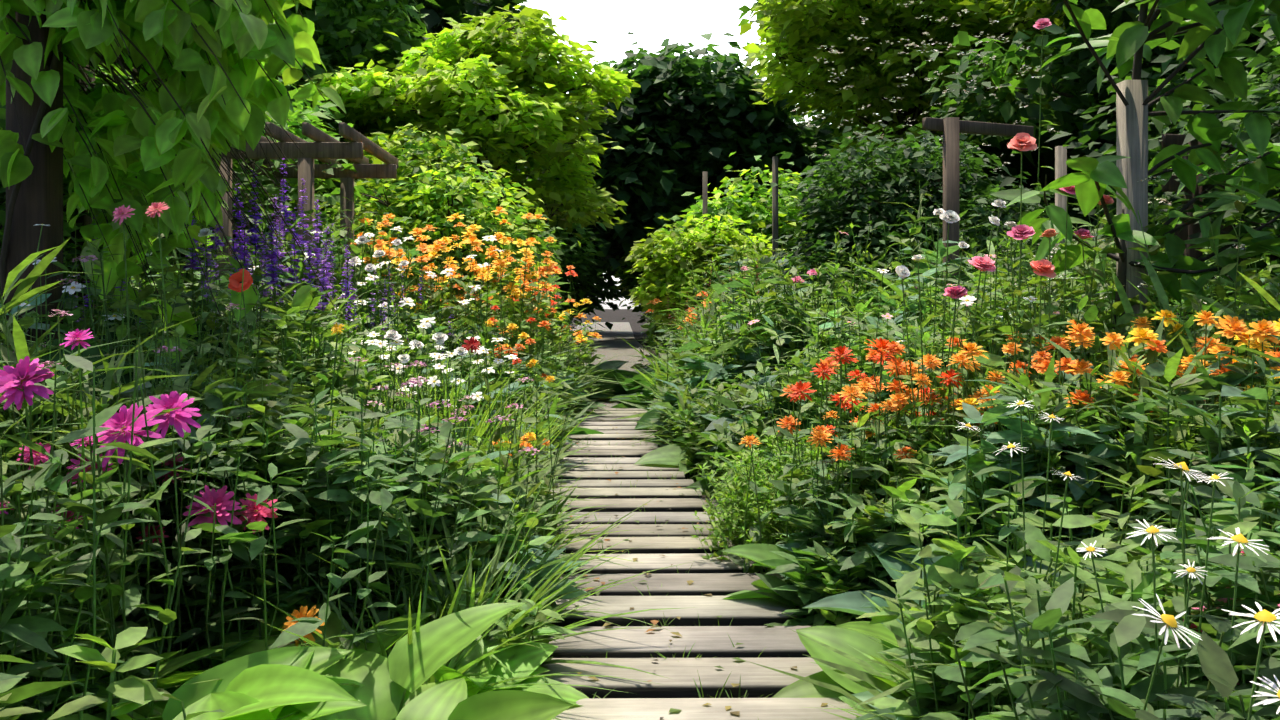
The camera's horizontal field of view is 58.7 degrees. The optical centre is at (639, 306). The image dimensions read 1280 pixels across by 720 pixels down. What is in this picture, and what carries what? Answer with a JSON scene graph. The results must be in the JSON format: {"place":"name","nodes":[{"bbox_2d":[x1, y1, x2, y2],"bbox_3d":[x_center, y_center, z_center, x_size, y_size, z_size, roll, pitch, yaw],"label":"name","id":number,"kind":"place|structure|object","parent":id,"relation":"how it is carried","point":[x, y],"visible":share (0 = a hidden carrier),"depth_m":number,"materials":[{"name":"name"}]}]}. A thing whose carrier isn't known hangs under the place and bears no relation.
{"place":"outdoors","nodes":[
{"label":"outdoors","id":0,"kind":"place"},
{"bbox_2d":[569,322,653,407],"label":"gravel path","id":1,"kind":"structure","parent":0,"point":[613,344],"depth_m":31.13,"materials":[{"name":"beige gravel"}]},
{"bbox_2d":[530,309,798,628],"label":"ground","id":2,"kind":"structure","parent":0,"point":[619,315],"depth_m":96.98,"materials":[{"name":"soil"}]},
{"bbox_2d":[6,9,102,351],"bbox_3d":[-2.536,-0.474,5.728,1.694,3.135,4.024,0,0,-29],"label":"trunk","id":3,"kind":"object","parent":2,"relation":"on","point":[39,200],"visible":0.12,"depth_m":4.33,"materials":[{"name":"brown wood"}]},
{"bbox_2d":[0,0,345,368],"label":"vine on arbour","id":4,"kind":"object","parent":3,"relation":"on","point":[211,69],"visible":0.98,"depth_m":4.36,"materials":[{"name":"green plant"}]},
{"bbox_2d":[0,62,212,335],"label":"shrub","id":5,"kind":"object","parent":2,"relation":"on","point":[67,230],"visible":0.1,"depth_m":6.14,"materials":[{"name":"green plant"}]},
{"bbox_2d":[99,66,158,87],"bbox_3d":[-7.987,-3.748,11.882,7.279,9.705,6.875,0,0,-1],"label":"tree","id":6,"kind":"object","parent":2,"relation":"on","point":[131,76],"depth_m":11.00,"materials":[{"name":"green plant"}]},
{"bbox_2d":[95,63,388,285],"bbox_3d":[-4.326,-0.645,9.835,4.053,3.487,3.702,0,0,-1],"label":"shrub","id":7,"kind":"object","parent":2,"relation":"on","point":[308,115],"visible":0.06,"depth_m":9.71,"materials":[{"name":"green plant"}]},
{"bbox_2d":[215,122,397,278],"bbox_3d":[-2.853,-0.114,9.139,1.532,2.415,2.000,0,0,-1],"label":"pergola","id":8,"kind":"object","parent":2,"relation":"on","point":[324,147],"visible":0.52,"depth_m":8.48,"materials":[{"name":"brown wood"}]},
{"bbox_2d":[188,0,456,257],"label":"tree","id":9,"kind":"object","parent":2,"relation":"on","point":[347,50],"visible":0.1,"depth_m":15.87,"materials":[{"name":"green plant"}]},
{"bbox_2d":[291,0,531,239],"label":"tree","id":10,"kind":"object","parent":2,"relation":"on","point":[455,10],"visible":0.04,"depth_m":19.98,"materials":[{"name":"green plant"}]},
{"bbox_2d":[286,116,580,325],"bbox_3d":[-2.103,-0.398,11.335,3.609,2.990,2.652,0,0,-37],"label":"shrub","id":11,"kind":"object","parent":2,"relation":"on","point":[411,202],"visible":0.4,"depth_m":11.14,"materials":[{"name":"green plant"}]},
{"bbox_2d":[299,3,640,259],"bbox_3d":[-2.200,-1.426,15.138,4.449,5.050,4.028,0,0,-1],"label":"golden tree","id":12,"kind":"object","parent":2,"relation":"on","point":[481,79],"visible":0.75,"depth_m":14.53,"materials":[{"name":"green plant"}]},
{"bbox_2d":[469,0,528,168],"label":"tree","id":13,"kind":"object","parent":2,"relation":"on","point":[521,7],"depth_m":33.52,"materials":[{"name":"green plant"}]},
{"bbox_2d":[514,247,559,296],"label":"lime shrub","id":14,"kind":"object","parent":2,"relation":"on","point":[542,257],"visible":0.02,"depth_m":24.01,"materials":[{"name":"green plant"}]},
{"bbox_2d":[523,227,567,329],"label":"shrub","id":15,"kind":"object","parent":2,"relation":"on","point":[553,248],"depth_m":27.17,"materials":[{"name":"green plant"}]},
{"bbox_2d":[7,360,1092,719],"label":"broad leaf plants","id":16,"kind":"object","parent":2,"relation":"on","point":[253,678],"visible":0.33,"depth_m":2.71,"materials":[{"name":"green plant"}]},
{"bbox_2d":[508,117,634,329],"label":"tree","id":17,"kind":"object","parent":2,"relation":"on","point":[608,292],"visible":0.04,"depth_m":46.75,"materials":[{"name":"green plant"}]},
{"bbox_2d":[542,213,616,329],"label":"shrub","id":18,"kind":"object","parent":2,"relation":"on","point":[579,260],"visible":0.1,"depth_m":32.30,"materials":[{"name":"green plant"}]},
{"bbox_2d":[604,227,674,329],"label":"shrub","id":19,"kind":"object","parent":2,"relation":"on","point":[627,283],"depth_m":35.06,"materials":[{"name":"green plant"}]},
{"bbox_2d":[0,29,1279,719],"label":"plants","id":20,"kind":"object","parent":2,"relation":"on","point":[1132,667],"visible":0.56,"depth_m":2.81,"materials":[{"name":"green plant"}]},
{"bbox_2d":[0,18,1279,713],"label":"flowers","id":21,"kind":"object","parent":20,"relation":"on","point":[12,380],"visible":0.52,"depth_m":4.14,"materials":[{"name":"orange plant"}]},
{"bbox_2d":[0,230,1279,719],"bbox_3d":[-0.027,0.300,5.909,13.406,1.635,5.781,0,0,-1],"label":"bed foliage","id":22,"kind":"object","parent":2,"relation":"on","point":[728,416],"visible":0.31,"depth_m":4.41,"materials":[{"name":"green plant"}]},
{"bbox_2d":[40,271,1257,619],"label":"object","id":23,"kind":"object","parent":2,"relation":"on","point":[94,351],"visible":0.02,"depth_m":5.63,"materials":[{"name":"plant"}]},
{"bbox_2d":[509,32,838,281],"bbox_3d":[0.713,-3.670,36.767,11.835,9.574,11.322,0,0,-1],"label":"tree","id":24,"kind":"object","parent":2,"relation":"on","point":[676,127],"visible":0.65,"depth_m":33.17,"materials":[{"name":"green plant"}]},
{"bbox_2d":[95,180,1279,445],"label":"bed foliage","id":25,"kind":"object","parent":2,"relation":"on","point":[699,352],"visible":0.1,"depth_m":8.63,"materials":[{"name":"green plant"}]},
{"bbox_2d":[624,213,784,327],"bbox_3d":[1.224,-0.314,21.136,3.034,2.826,2.758,0,0,-1],"label":"lime shrub","id":26,"kind":"object","parent":2,"relation":"on","point":[662,273],"visible":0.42,"depth_m":20.66,"materials":[{"name":"green plant"}]},
{"bbox_2d":[322,228,1108,349],"bbox_3d":[-0.035,-0.233,24.694,43.330,2.798,18.909,0,0,-1],"label":"distant bed foliage","id":27,"kind":"object","parent":2,"relation":"on","point":[659,328],"depth_m":18.98,"materials":[{"name":"green plant"}]},
{"bbox_2d":[643,152,813,319],"bbox_3d":[2.566,-0.973,27.354,5.253,5.555,4.721,0,0,-1],"label":"shrub","id":28,"kind":"object","parent":2,"relation":"on","point":[746,207],"visible":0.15,"depth_m":26.58,"materials":[{"name":"green plant"}]},
{"bbox_2d":[703,156,777,273],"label":"poles","id":29,"kind":"object","parent":2,"relation":"on","point":[774,199],"visible":0.44,"depth_m":18.95,"materials":[{"name":"wood"}]},
{"bbox_2d":[702,171,862,252],"bbox_3d":[4.332,-1.235,29.640,6.328,4.681,5.636,0,0,-42],"label":"shrub","id":30,"kind":"object","parent":2,"relation":"on","point":[785,191],"visible":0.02,"depth_m":29.70,"materials":[{"name":"green plant"}]},
{"bbox_2d":[769,53,855,144],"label":"tree","id":31,"kind":"object","parent":2,"relation":"on","point":[816,122],"depth_m":43.45,"materials":[{"name":"green plant"}]},
{"bbox_2d":[791,98,857,191],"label":"tree","id":32,"kind":"object","parent":2,"relation":"on","point":[827,126],"depth_m":42.03,"materials":[{"name":"green plant"}]},
{"bbox_2d":[708,0,1009,210],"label":"tree","id":33,"kind":"object","parent":2,"relation":"on","point":[744,9],"depth_m":34.52,"materials":[{"name":"green plant"}]},
{"bbox_2d":[754,100,1078,303],"bbox_3d":[2.584,-0.275,10.667,3.005,3.465,3.037,0,0,-1],"label":"dark shrub","id":34,"kind":"object","parent":2,"relation":"on","point":[893,179],"visible":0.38,"depth_m":10.17,"materials":[{"name":"green plant"}]},
{"bbox_2d":[791,1,1059,171],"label":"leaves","id":35,"kind":"object","parent":34,"relation":"on","point":[925,79],"visible":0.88,"depth_m":10.81,"materials":[{"name":"green plant"}]},
{"bbox_2d":[740,0,1108,185],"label":"tree","id":36,"kind":"object","parent":2,"relation":"on","point":[871,80],"visible":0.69,"depth_m":17.67,"materials":[{"name":"green plant"}]},
{"bbox_2d":[922,117,1066,277],"bbox_3d":[2.736,-0.159,8.703,1.290,2.505,0.166,0,0,-24],"label":"wooden trellis","id":37,"kind":"object","parent":2,"relation":"on","point":[951,128],"visible":0.48,"depth_m":8.49,"materials":[{"name":"brown wood"}]},
{"bbox_2d":[857,11,1182,247],"bbox_3d":[8.456,-4.359,21.927,8.182,10.933,9.379,0,0,-1],"label":"bush","id":38,"kind":"object","parent":2,"relation":"on","point":[1003,152],"visible":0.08,"depth_m":21.06,"materials":[{"name":"green plant"}]},
{"bbox_2d":[914,0,1279,248],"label":"tree","id":39,"kind":"object","parent":2,"relation":"on","point":[1080,74],"visible":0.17,"depth_m":14.41,"materials":[{"name":"green plant"}]},
{"bbox_2d":[1116,80,1147,354],"bbox_3d":[2.159,0.054,4.993,0.100,2.080,0.100,0,0,-1],"label":"wooden post","id":40,"kind":"object","parent":2,"relation":"on","point":[1132,129],"visible":0.43,"depth_m":4.94,"materials":[{"name":"wood"}]},
{"bbox_2d":[990,0,1279,335],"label":"climbing vine","id":41,"kind":"object","parent":2,"relation":"on","point":[1211,28],"visible":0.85,"depth_m":4.94,"materials":[{"name":"green plant"}]},
{"bbox_2d":[998,14,1279,294],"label":"shrub","id":42,"kind":"object","parent":2,"relation":"on","point":[1269,90],"visible":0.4,"depth_m":6.96,"materials":[{"name":"green plant"}]},
{"bbox_2d":[1162,134,1279,317],"bbox_3d":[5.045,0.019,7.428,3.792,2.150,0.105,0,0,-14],"label":"shrub","id":43,"kind":"object","parent":2,"relation":"on","point":[1172,185],"visible":0.19,"depth_m":6.97,"materials":[{"name":"green plant"}]},
{"bbox_2d":[1259,38,1279,83],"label":"tree","id":44,"kind":"object","parent":2,"relation":"on","point":[1266,50],"visible":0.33,"depth_m":10.96,"materials":[{"name":"green plant"}]},
{"bbox_2d":[537,408,862,719],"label":"plank path","id":45,"kind":"structure","parent":0,"point":[633,645],"depth_m":3.67,"materials":[{"name":"brown wood"}]},
{"bbox_2d":[565,407,789,719],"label":"path joint weeds","id":46,"kind":"object","parent":45,"relation":"on","point":[666,595],"visible":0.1,"depth_m":3.62,"materials":[{"name":"green plant"}]},
{"bbox_2d":[540,399,826,719],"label":"fallen leaves","id":47,"kind":"object","parent":45,"relation":"on","point":[655,622],"visible":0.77,"depth_m":3.71,"materials":[{"name":"brown plant"}]},
{"bbox_2d":[513,0,1043,308],"label":"sky","id":48,"kind":"structure","parent":0,"point":[607,22],"materials":[{"name":"white"}]}
]}

